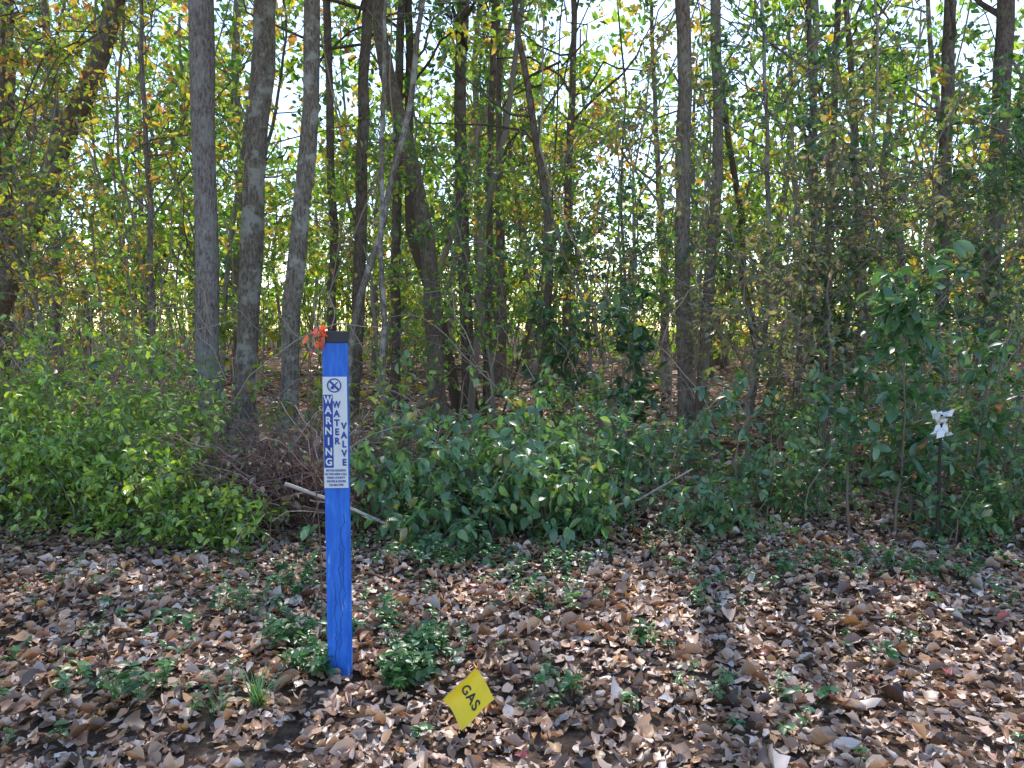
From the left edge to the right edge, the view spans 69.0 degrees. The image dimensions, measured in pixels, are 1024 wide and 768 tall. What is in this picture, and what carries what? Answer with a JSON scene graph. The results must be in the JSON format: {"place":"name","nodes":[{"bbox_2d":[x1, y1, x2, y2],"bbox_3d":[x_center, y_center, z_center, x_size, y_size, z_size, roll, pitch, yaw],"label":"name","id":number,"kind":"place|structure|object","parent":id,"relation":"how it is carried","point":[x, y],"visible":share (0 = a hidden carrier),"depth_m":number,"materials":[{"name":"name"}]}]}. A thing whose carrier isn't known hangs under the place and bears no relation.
{"place":"outdoors","nodes":[
{"label":"outdoors","id":0,"kind":"place"},
{"bbox_2d":[0,331,1023,767],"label":"ground","id":1,"kind":"structure","parent":0,"point":[566,739],"depth_m":3.19,"materials":[{"name":"brown plant"}]},
{"bbox_2d":[0,1,121,279],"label":"understory tree","id":2,"kind":"object","parent":1,"relation":"on","point":[90,77],"visible":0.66,"depth_m":7.92,"materials":[{"name":"green plant"}]},
{"bbox_2d":[0,0,125,339],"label":"hardwood tree","id":3,"kind":"object","parent":1,"relation":"on","point":[7,303],"visible":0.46,"depth_m":8.78,"materials":[{"name":"brown plant"}]},
{"bbox_2d":[0,409,128,544],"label":"shrub","id":4,"kind":"object","parent":1,"relation":"on","point":[8,500],"visible":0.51,"depth_m":5.09,"materials":[{"name":"green plant"}]},
{"bbox_2d":[0,258,130,472],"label":"shrub","id":5,"kind":"object","parent":1,"relation":"on","point":[12,318],"visible":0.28,"depth_m":6.46,"materials":[{"name":"green plant"}]},
{"bbox_2d":[0,81,134,402],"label":"understory tree","id":6,"kind":"object","parent":1,"relation":"on","point":[54,179],"visible":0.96,"depth_m":7.49,"materials":[{"name":"green plant"}]},
{"bbox_2d":[0,333,138,505],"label":"shrub","id":7,"kind":"object","parent":1,"relation":"on","point":[5,431],"visible":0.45,"depth_m":5.51,"materials":[{"name":"green plant"}]},
{"bbox_2d":[13,117,146,375],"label":"understory tree","id":8,"kind":"object","parent":1,"relation":"on","point":[93,289],"visible":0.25,"depth_m":15.05,"materials":[{"name":"green plant"}]},
{"bbox_2d":[0,0,171,440],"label":"understory tree","id":9,"kind":"object","parent":1,"relation":"on","point":[67,192],"visible":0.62,"depth_m":8.19,"materials":[{"name":"green plant"}]},
{"bbox_2d":[0,0,171,179],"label":"maple tree","id":10,"kind":"object","parent":1,"relation":"on","point":[77,39],"visible":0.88,"depth_m":7.47,"materials":[{"name":"green plant"}]},
{"bbox_2d":[5,0,187,419],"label":"hardwood tree","id":11,"kind":"object","parent":1,"relation":"on","point":[55,325],"visible":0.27,"depth_m":9.83,"materials":[{"name":"green plant"}]},
{"bbox_2d":[9,0,191,409],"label":"understory tree","id":12,"kind":"object","parent":1,"relation":"on","point":[143,239],"visible":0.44,"depth_m":11.64,"materials":[{"name":"green plant"}]},
{"bbox_2d":[0,393,201,546],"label":"shrub","id":13,"kind":"object","parent":1,"relation":"on","point":[84,479],"visible":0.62,"depth_m":4.97,"materials":[{"name":"green plant"}]},
{"bbox_2d":[0,274,239,509],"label":"shrub","id":14,"kind":"object","parent":1,"relation":"on","point":[107,357],"visible":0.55,"depth_m":5.53,"materials":[{"name":"green plant"}]},
{"bbox_2d":[23,314,250,479],"bbox_3d":[-3.137,0.438,6.656,2.541,2.144,1.716,0,4,0],"label":"shrub","id":15,"kind":"object","parent":1,"relation":"on","point":[154,379],"visible":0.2,"depth_m":6.63,"materials":[{"name":"green plant"}]},
{"bbox_2d":[1,0,276,422],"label":"hardwood tree","id":16,"kind":"object","parent":1,"relation":"on","point":[170,88],"visible":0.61,"depth_m":8.75,"materials":[{"name":"green plant"}]},
{"bbox_2d":[14,306,270,535],"bbox_3d":[-2.658,0.301,5.593,1.391,1.778,1.543,3,5,32],"label":"shrub","id":17,"kind":"object","parent":1,"relation":"on","point":[159,362],"visible":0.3,"depth_m":5.53,"materials":[{"name":"green plant"}]},
{"bbox_2d":[57,432,250,546],"bbox_3d":[-2.370,0.808,4.972,1.047,1.020,0.996,4,6,42],"label":"shrub","id":18,"kind":"object","parent":1,"relation":"on","point":[157,488],"visible":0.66,"depth_m":4.85,"materials":[{"name":"green plant"}]},
{"bbox_2d":[34,0,276,350],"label":"understory tree","id":19,"kind":"object","parent":1,"relation":"on","point":[164,244],"visible":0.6,"depth_m":9.63,"materials":[{"name":"green plant"}]},
{"bbox_2d":[188,0,231,458],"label":"tree","id":20,"kind":"object","parent":1,"relation":"on","point":[201,28],"visible":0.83,"depth_m":7.81,"materials":[{"name":"grey plant"}]},
{"bbox_2d":[134,467,289,556],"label":"shrub","id":21,"kind":"object","parent":1,"relation":"on","point":[206,531],"visible":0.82,"depth_m":4.77,"materials":[{"name":"green plant"}]},
{"bbox_2d":[165,0,288,385],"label":"hardwood tree","id":22,"kind":"object","parent":1,"relation":"on","point":[230,216],"visible":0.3,"depth_m":17.83,"materials":[{"name":"green plant"}]},
{"bbox_2d":[229,0,276,446],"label":"hardwood tree","id":23,"kind":"object","parent":1,"relation":"on","point":[252,233],"visible":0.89,"depth_m":8.75,"materials":[{"name":"brown plant"}]},
{"bbox_2d":[186,213,328,383],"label":"understory tree","id":24,"kind":"object","parent":1,"relation":"on","point":[271,230],"visible":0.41,"depth_m":17.07,"materials":[{"name":"green plant"}]},
{"bbox_2d":[89,373,482,555],"bbox_3d":[-1.491,0.686,5.463,3.129,1.663,2.200,0,4,0],"label":"brush pile","id":25,"kind":"object","parent":1,"relation":"on","point":[291,460],"visible":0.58,"depth_m":5.21,"materials":[{"name":"brown plant"}]},
{"bbox_2d":[188,0,394,383],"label":"hardwood tree","id":26,"kind":"object","parent":1,"relation":"on","point":[281,10],"visible":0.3,"depth_m":17.97,"materials":[{"name":"green plant"}]},
{"bbox_2d":[274,0,319,446],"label":"hardwood tree","id":27,"kind":"object","parent":1,"relation":"on","point":[297,252],"visible":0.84,"depth_m":8.30,"materials":[{"name":"grey plant"}]},
{"bbox_2d":[214,0,453,330],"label":"hardwood tree","id":28,"kind":"object","parent":1,"relation":"on","point":[327,101],"visible":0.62,"depth_m":10.78,"materials":[{"name":"brown plant"}]},
{"bbox_2d":[320,331,352,676],"bbox_3d":[-0.694,0.593,2.968,0.106,1.602,0.028,0,4,-3],"label":"water valve marker post","id":29,"kind":"object","parent":1,"relation":"on","point":[335,380],"visible":1,"depth_m":2.95,"materials":[{"name":"blue paint"}]},
{"bbox_2d":[216,102,473,426],"bbox_3d":[-2.163,-1.628,10.110,3.361,4.647,2.532,-1,4,-12],"label":"understory tree","id":30,"kind":"object","parent":1,"relation":"on","point":[349,151],"visible":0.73,"depth_m":9.91,"materials":[{"name":"green plant"}]},
{"bbox_2d":[247,356,445,457],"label":"shrub","id":31,"kind":"object","parent":1,"relation":"on","point":[319,396],"visible":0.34,"depth_m":7.25,"materials":[{"name":"green plant"}]},
{"bbox_2d":[326,0,371,430],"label":"hardwood tree","id":32,"kind":"object","parent":1,"relation":"on","point":[359,261],"visible":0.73,"depth_m":9.76,"materials":[{"name":"brown plant"}]},
{"bbox_2d":[265,143,472,392],"bbox_3d":[-2.425,-2.264,15.121,3.897,5.142,3.792,-4,6,-40],"label":"understory tree","id":33,"kind":"object","parent":1,"relation":"on","point":[408,342],"visible":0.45,"depth_m":15.06,"materials":[{"name":"green plant"}]},
{"bbox_2d":[348,0,424,432],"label":"hardwood tree","id":34,"kind":"object","parent":1,"relation":"on","point":[374,251],"visible":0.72,"depth_m":8.37,"materials":[{"name":"brown plant"}]},
{"bbox_2d":[297,399,485,544],"bbox_3d":[-0.711,0.662,5.167,1.244,1.064,1.210,1,4,10],"label":"broadleaf shrub","id":35,"kind":"object","parent":1,"relation":"on","point":[407,419],"visible":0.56,"depth_m":4.99,"materials":[{"name":"green plant"}]},
{"bbox_2d":[372,0,449,422],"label":"hardwood tree","id":36,"kind":"object","parent":1,"relation":"on","point":[428,253],"visible":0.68,"depth_m":10.79,"materials":[{"name":"brown plant"}]},
{"bbox_2d":[320,0,511,410],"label":"hardwood tree","id":37,"kind":"object","parent":1,"relation":"on","point":[399,69],"visible":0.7,"depth_m":12.26,"materials":[{"name":"brown plant"}]},
{"bbox_2d":[354,455,501,564],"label":"broadleaf shrub","id":38,"kind":"object","parent":1,"relation":"on","point":[439,518],"visible":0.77,"depth_m":4.69,"materials":[{"name":"green plant"}]},
{"bbox_2d":[366,0,506,455],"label":"maple tree","id":39,"kind":"object","parent":1,"relation":"on","point":[486,28],"visible":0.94,"depth_m":7.59,"materials":[{"name":"brown plant"}]},
{"bbox_2d":[351,348,525,507],"bbox_3d":[-0.429,0.369,5.843,1.592,1.343,1.583,0,4,0],"label":"broadleaf shrub","id":40,"kind":"object","parent":1,"relation":"on","point":[517,400],"visible":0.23,"depth_m":5.77,"materials":[{"name":"green plant"}]},
{"bbox_2d":[320,405,587,544],"bbox_3d":[-0.291,0.630,5.226,1.727,1.001,1.254,1,4,10],"label":"broadleaf shrub","id":41,"kind":"object","parent":1,"relation":"on","point":[519,452],"visible":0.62,"depth_m":4.91,"materials":[{"name":"green plant"}]},
{"bbox_2d":[433,668,493,730],"bbox_3d":[-0.178,1.145,2.649,0.227,0.231,0.096,-1,4,-10],"label":"gas marker flag","id":42,"kind":"object","parent":1,"relation":"on","point":[468,699],"visible":1,"depth_m":2.66,"materials":[{"name":"yellow plastic"}]},
{"bbox_2d":[403,0,529,416],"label":"hardwood tree","id":43,"kind":"object","parent":1,"relation":"on","point":[459,96],"visible":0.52,"depth_m":11.60,"materials":[{"name":"brown plant"}]},
{"bbox_2d":[356,68,590,429],"bbox_3d":[-0.348,-1.507,9.459,2.188,4.503,3.208,4,6,42],"label":"understory tree","id":44,"kind":"object","parent":1,"relation":"on","point":[462,177],"visible":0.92,"depth_m":9.25,"materials":[{"name":"green plant"}]},
{"bbox_2d":[355,0,595,430],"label":"hardwood tree","id":45,"kind":"object","parent":1,"relation":"on","point":[535,131],"visible":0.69,"depth_m":9.83,"materials":[{"name":"brown plant"}]},
{"bbox_2d":[429,86,574,376],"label":"understory tree","id":46,"kind":"object","parent":1,"relation":"on","point":[479,115],"visible":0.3,"depth_m":15.79,"materials":[{"name":"green plant"}]},
{"bbox_2d":[426,389,578,530],"bbox_3d":[-0.058,0.646,5.503,1.302,1.122,1.389,-3,5,-33],"label":"broadleaf shrub","id":47,"kind":"object","parent":1,"relation":"on","point":[541,403],"visible":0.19,"depth_m":5.61,"materials":[{"name":"green plant"}]},
{"bbox_2d":[0,0,1023,418],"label":"distant trees","id":48,"kind":"object","parent":1,"relation":"on","point":[292,60],"visible":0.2,"depth_m":24.62,"materials":[{"name":"green plant"}]},
{"bbox_2d":[0,473,1023,765],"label":"ground cover plants","id":49,"kind":"object","parent":1,"relation":"on","point":[412,661],"visible":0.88,"depth_m":3.43,"materials":[{"name":"green plant"}]},
{"bbox_2d":[0,0,1023,468],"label":"vine tangle","id":50,"kind":"object","parent":1,"relation":"on","point":[210,326],"visible":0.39,"depth_m":9.03,"materials":[{"name":"brown plant"}]},
{"bbox_2d":[481,0,552,415],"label":"hardwood tree","id":51,"kind":"object","parent":1,"relation":"on","point":[486,393],"visible":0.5,"depth_m":11.75,"materials":[{"name":"brown plant"}]},
{"bbox_2d":[432,428,606,550],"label":"broadleaf shrub","id":52,"kind":"object","parent":1,"relation":"on","point":[508,500],"visible":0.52,"depth_m":4.92,"materials":[{"name":"green plant"}]},
{"bbox_2d":[440,57,631,362],"bbox_3d":[0.266,-2.044,11.556,2.920,5.246,3.097,-1,5,-14],"label":"understory tree","id":53,"kind":"object","parent":1,"relation":"on","point":[507,204],"visible":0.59,"depth_m":11.09,"materials":[{"name":"green plant"}]},
{"bbox_2d":[446,0,628,396],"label":"hardwood tree","id":54,"kind":"object","parent":1,"relation":"on","point":[500,371],"visible":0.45,"depth_m":15.19,"materials":[{"name":"green plant"}]},
{"bbox_2d":[442,0,644,387],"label":"hardwood tree","id":55,"kind":"object","parent":1,"relation":"on","point":[486,71],"visible":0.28,"depth_m":16.27,"materials":[{"name":"green plant"}]},
{"bbox_2d":[425,58,691,438],"bbox_3d":[0.590,-1.418,8.737,2.878,4.438,2.687,2,5,21],"label":"understory tree","id":56,"kind":"object","parent":1,"relation":"on","point":[623,290],"visible":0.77,"depth_m":8.42,"materials":[{"name":"green plant"}]},
{"bbox_2d":[465,407,654,505],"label":"broadleaf shrub","id":57,"kind":"object","parent":1,"relation":"on","point":[563,426],"visible":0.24,"depth_m":5.61,"materials":[{"name":"green plant"}]},
{"bbox_2d":[515,227,609,421],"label":"magnolia sapling","id":58,"kind":"object","parent":1,"relation":"on","point":[552,360],"visible":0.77,"depth_m":8.81,"materials":[{"name":"green plant"}]},
{"bbox_2d":[492,441,639,547],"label":"broadleaf shrub","id":59,"kind":"object","parent":1,"relation":"on","point":[584,521],"visible":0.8,"depth_m":4.85,"materials":[{"name":"green plant"}]},
{"bbox_2d":[423,0,709,409],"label":"hardwood tree","id":60,"kind":"object","parent":1,"relation":"on","point":[571,90],"visible":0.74,"depth_m":12.68,"materials":[{"name":"green plant"}]},
{"bbox_2d":[531,347,659,474],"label":"shrub","id":61,"kind":"object","parent":1,"relation":"on","point":[582,424],"visible":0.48,"depth_m":6.26,"materials":[{"name":"green plant"}]},
{"bbox_2d":[494,0,761,392],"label":"hardwood tree","id":62,"kind":"object","parent":1,"relation":"on","point":[664,345],"visible":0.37,"depth_m":15.92,"materials":[{"name":"green plant"}]},
{"bbox_2d":[591,287,666,449],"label":"magnolia sapling","id":63,"kind":"object","parent":1,"relation":"on","point":[627,328],"visible":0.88,"depth_m":6.80,"materials":[{"name":"green plant"}]},
{"bbox_2d":[513,29,749,407],"bbox_3d":[1.565,-2.076,10.486,2.906,5.475,2.534,4,6,42],"label":"understory tree","id":64,"kind":"object","parent":1,"relation":"on","point":[639,108],"visible":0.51,"depth_m":10.47,"materials":[{"name":"green plant"}]},
{"bbox_2d":[552,400,717,525],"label":"shrub","id":65,"kind":"object","parent":1,"relation":"on","point":[669,489],"visible":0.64,"depth_m":5.36,"materials":[{"name":"green plant"}]},
{"bbox_2d":[605,394,737,486],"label":"shrub","id":66,"kind":"object","parent":1,"relation":"on","point":[665,450],"visible":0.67,"depth_m":6.25,"materials":[{"name":"green plant"}]},
{"bbox_2d":[675,0,699,445],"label":"hardwood tree","id":67,"kind":"object","parent":1,"relation":"on","point":[685,404],"visible":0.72,"depth_m":8.75,"materials":[{"name":"brown plant"}]},
{"bbox_2d":[531,50,882,464],"bbox_3d":[2.280,-1.128,7.811,3.191,4.126,3.210,-2,5,-23],"label":"understory tree","id":68,"kind":"object","parent":1,"relation":"on","point":[766,355],"visible":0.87,"depth_m":7.38,"materials":[{"name":"green plant"}]},
{"bbox_2d":[694,0,722,432],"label":"hardwood tree","id":69,"kind":"object","parent":1,"relation":"on","point":[717,159],"visible":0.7,"depth_m":9.74,"materials":[{"name":"brown plant"}]},
{"bbox_2d":[624,101,802,387],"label":"understory tree","id":70,"kind":"object","parent":1,"relation":"on","point":[725,151],"visible":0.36,"depth_m":12.00,"materials":[{"name":"green plant"}]},
{"bbox_2d":[661,469,801,542],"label":"shrub","id":71,"kind":"object","parent":1,"relation":"on","point":[719,504],"visible":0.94,"depth_m":4.99,"materials":[{"name":"green plant"}]},
{"bbox_2d":[641,0,821,432],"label":"hardwood tree","id":72,"kind":"object","parent":1,"relation":"on","point":[764,47],"visible":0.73,"depth_m":9.32,"materials":[{"name":"brown plant"}]},
{"bbox_2d":[691,372,771,510],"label":"magnolia sapling","id":73,"kind":"object","parent":1,"relation":"on","point":[730,402],"visible":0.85,"depth_m":5.30,"materials":[{"name":"green plant"}]},
{"bbox_2d":[670,107,823,379],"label":"understory tree","id":74,"kind":"object","parent":1,"relation":"on","point":[732,326],"visible":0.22,"depth_m":14.27,"materials":[{"name":"green plant"}]},
{"bbox_2d":[669,418,828,520],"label":"shrub","id":75,"kind":"object","parent":1,"relation":"on","point":[767,471],"visible":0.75,"depth_m":5.49,"materials":[{"name":"green plant"}]},
{"bbox_2d":[708,340,853,452],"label":"shrub","id":76,"kind":"object","parent":1,"relation":"on","point":[773,404],"visible":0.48,"depth_m":8.33,"materials":[{"name":"green plant"}]},
{"bbox_2d":[691,0,902,401],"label":"understory tree","id":77,"kind":"object","parent":1,"relation":"on","point":[738,122],"visible":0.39,"depth_m":12.60,"materials":[{"name":"green plant"}]},
{"bbox_2d":[654,0,941,440],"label":"understory tree","id":78,"kind":"object","parent":1,"relation":"on","point":[790,92],"visible":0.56,"depth_m":7.99,"materials":[{"name":"green plant"}]},
{"bbox_2d":[691,0,908,403],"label":"hardwood tree","id":79,"kind":"object","parent":1,"relation":"on","point":[837,24],"visible":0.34,"depth_m":13.60,"materials":[{"name":"green plant"}]},
{"bbox_2d":[722,0,886,420],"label":"hardwood tree","id":80,"kind":"object","parent":1,"relation":"on","point":[809,43],"visible":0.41,"depth_m":10.44,"materials":[{"name":"green plant"}]},
{"bbox_2d":[749,338,875,491],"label":"shrub","id":81,"kind":"object","parent":1,"relation":"on","point":[801,417],"visible":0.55,"depth_m":6.46,"materials":[{"name":"green plant"}]},
{"bbox_2d":[745,436,881,522],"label":"shrub","id":82,"kind":"object","parent":1,"relation":"on","point":[807,501],"visible":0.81,"depth_m":5.52,"materials":[{"name":"green plant"}]},
{"bbox_2d":[674,53,988,454],"bbox_3d":[3.220,-1.045,7.977,2.826,3.814,3.270,0,4,0],"label":"understory tree","id":83,"kind":"object","parent":1,"relation":"on","point":[773,227],"visible":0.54,"depth_m":7.66,"materials":[{"name":"green plant"}]},
{"bbox_2d":[761,89,901,448],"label":"magnolia sapling","id":84,"kind":"object","parent":1,"relation":"on","point":[890,237],"visible":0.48,"depth_m":8.03,"materials":[{"name":"green plant"}]},
{"bbox_2d":[699,0,972,438],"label":"understory tree","id":85,"kind":"object","parent":1,"relation":"on","point":[849,96],"visible":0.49,"depth_m":8.92,"materials":[{"name":"green plant"}]},
{"bbox_2d":[805,353,894,529],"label":"oak sapling","id":86,"kind":"object","parent":1,"relation":"on","point":[849,418],"visible":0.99,"depth_m":5.08,"materials":[{"name":"green plant"}]},
{"bbox_2d":[720,86,1023,457],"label":"understory tree","id":87,"kind":"object","parent":1,"relation":"on","point":[853,241],"visible":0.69,"depth_m":7.55,"materials":[{"name":"green plant"}]},
{"bbox_2d":[777,0,992,405],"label":"hardwood tree","id":88,"kind":"object","parent":1,"relation":"on","point":[934,86],"visible":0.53,"depth_m":12.88,"materials":[{"name":"green plant"}]},
{"bbox_2d":[773,0,996,391],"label":"hardwood tree","id":89,"kind":"object","parent":1,"relation":"on","point":[980,55],"visible":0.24,"depth_m":15.70,"materials":[{"name":"green plant"}]},
{"bbox_2d":[770,266,1023,481],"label":"shrub","id":90,"kind":"object","parent":1,"relation":"on","point":[1019,373],"visible":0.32,"depth_m":6.97,"materials":[{"name":"green plant"}]},
{"bbox_2d":[806,363,1003,515],"bbox_3d":[3.022,0.528,5.686,1.138,1.428,1.039,-2,5,-25],"label":"shrub","id":91,"kind":"object","parent":1,"relation":"on","point":[882,468],"visible":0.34,"depth_m":5.65,"materials":[{"name":"green plant"}]},
{"bbox_2d":[800,0,1023,404],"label":"understory tree","id":92,"kind":"object","parent":1,"relation":"on","point":[976,92],"visible":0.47,"depth_m":9.20,"materials":[{"name":"green plant"}]},
{"bbox_2d":[860,332,969,527],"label":"oak sapling","id":93,"kind":"object","parent":1,"relation":"on","point":[934,355],"visible":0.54,"depth_m":5.32,"materials":[{"name":"green plant"}]},
{"bbox_2d":[856,239,975,537],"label":"oak sapling","id":94,"kind":"object","parent":1,"relation":"on","point":[895,321],"visible":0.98,"depth_m":4.99,"materials":[{"name":"green plant"}]},
{"bbox_2d":[817,59,1023,409],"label":"understory tree","id":95,"kind":"object","parent":1,"relation":"on","point":[940,79],"visible":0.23,"depth_m":11.18,"materials":[{"name":"green plant"}]},
{"bbox_2d":[931,0,956,420],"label":"hardwood tree","id":96,"kind":"object","parent":1,"relation":"on","point":[949,34],"visible":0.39,"depth_m":10.84,"materials":[{"name":"brown plant"}]},
{"bbox_2d":[894,462,1022,545],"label":"shrub","id":97,"kind":"object","parent":1,"relation":"on","point":[966,523],"visible":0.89,"depth_m":4.93,"materials":[{"name":"green plant"}]},
{"bbox_2d":[893,341,1023,501],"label":"shrub","id":98,"kind":"object","parent":1,"relation":"on","point":[966,437],"visible":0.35,"depth_m":5.93,"materials":[{"name":"green plant"}]},
{"bbox_2d":[919,99,1023,343],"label":"understory tree","id":99,"kind":"object","parent":1,"relation":"on","point":[999,180],"visible":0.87,"depth_m":7.53,"materials":[{"name":"green plant"}]},
{"bbox_2d":[925,78,1023,458],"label":"magnolia sapling","id":100,"kind":"object","parent":1,"relation":"on","point":[976,131],"visible":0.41,"depth_m":7.96,"materials":[{"name":"green plant"}]},
{"bbox_2d":[942,326,1023,495],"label":"oak sapling","id":101,"kind":"object","parent":1,"relation":"on","point":[969,376],"visible":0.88,"depth_m":5.30,"materials":[{"name":"green plant"}]},
{"bbox_2d":[971,0,1014,421],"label":"hardwood tree","id":102,"kind":"object","parent":1,"relation":"on","point":[1003,13],"visible":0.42,"depth_m":10.72,"materials":[{"name":"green plant"}]},
{"bbox_2d":[14,0,1023,330],"label":"sky","id":103,"kind":"structure","parent":0,"point":[284,104],"materials":[{"name":"white"}]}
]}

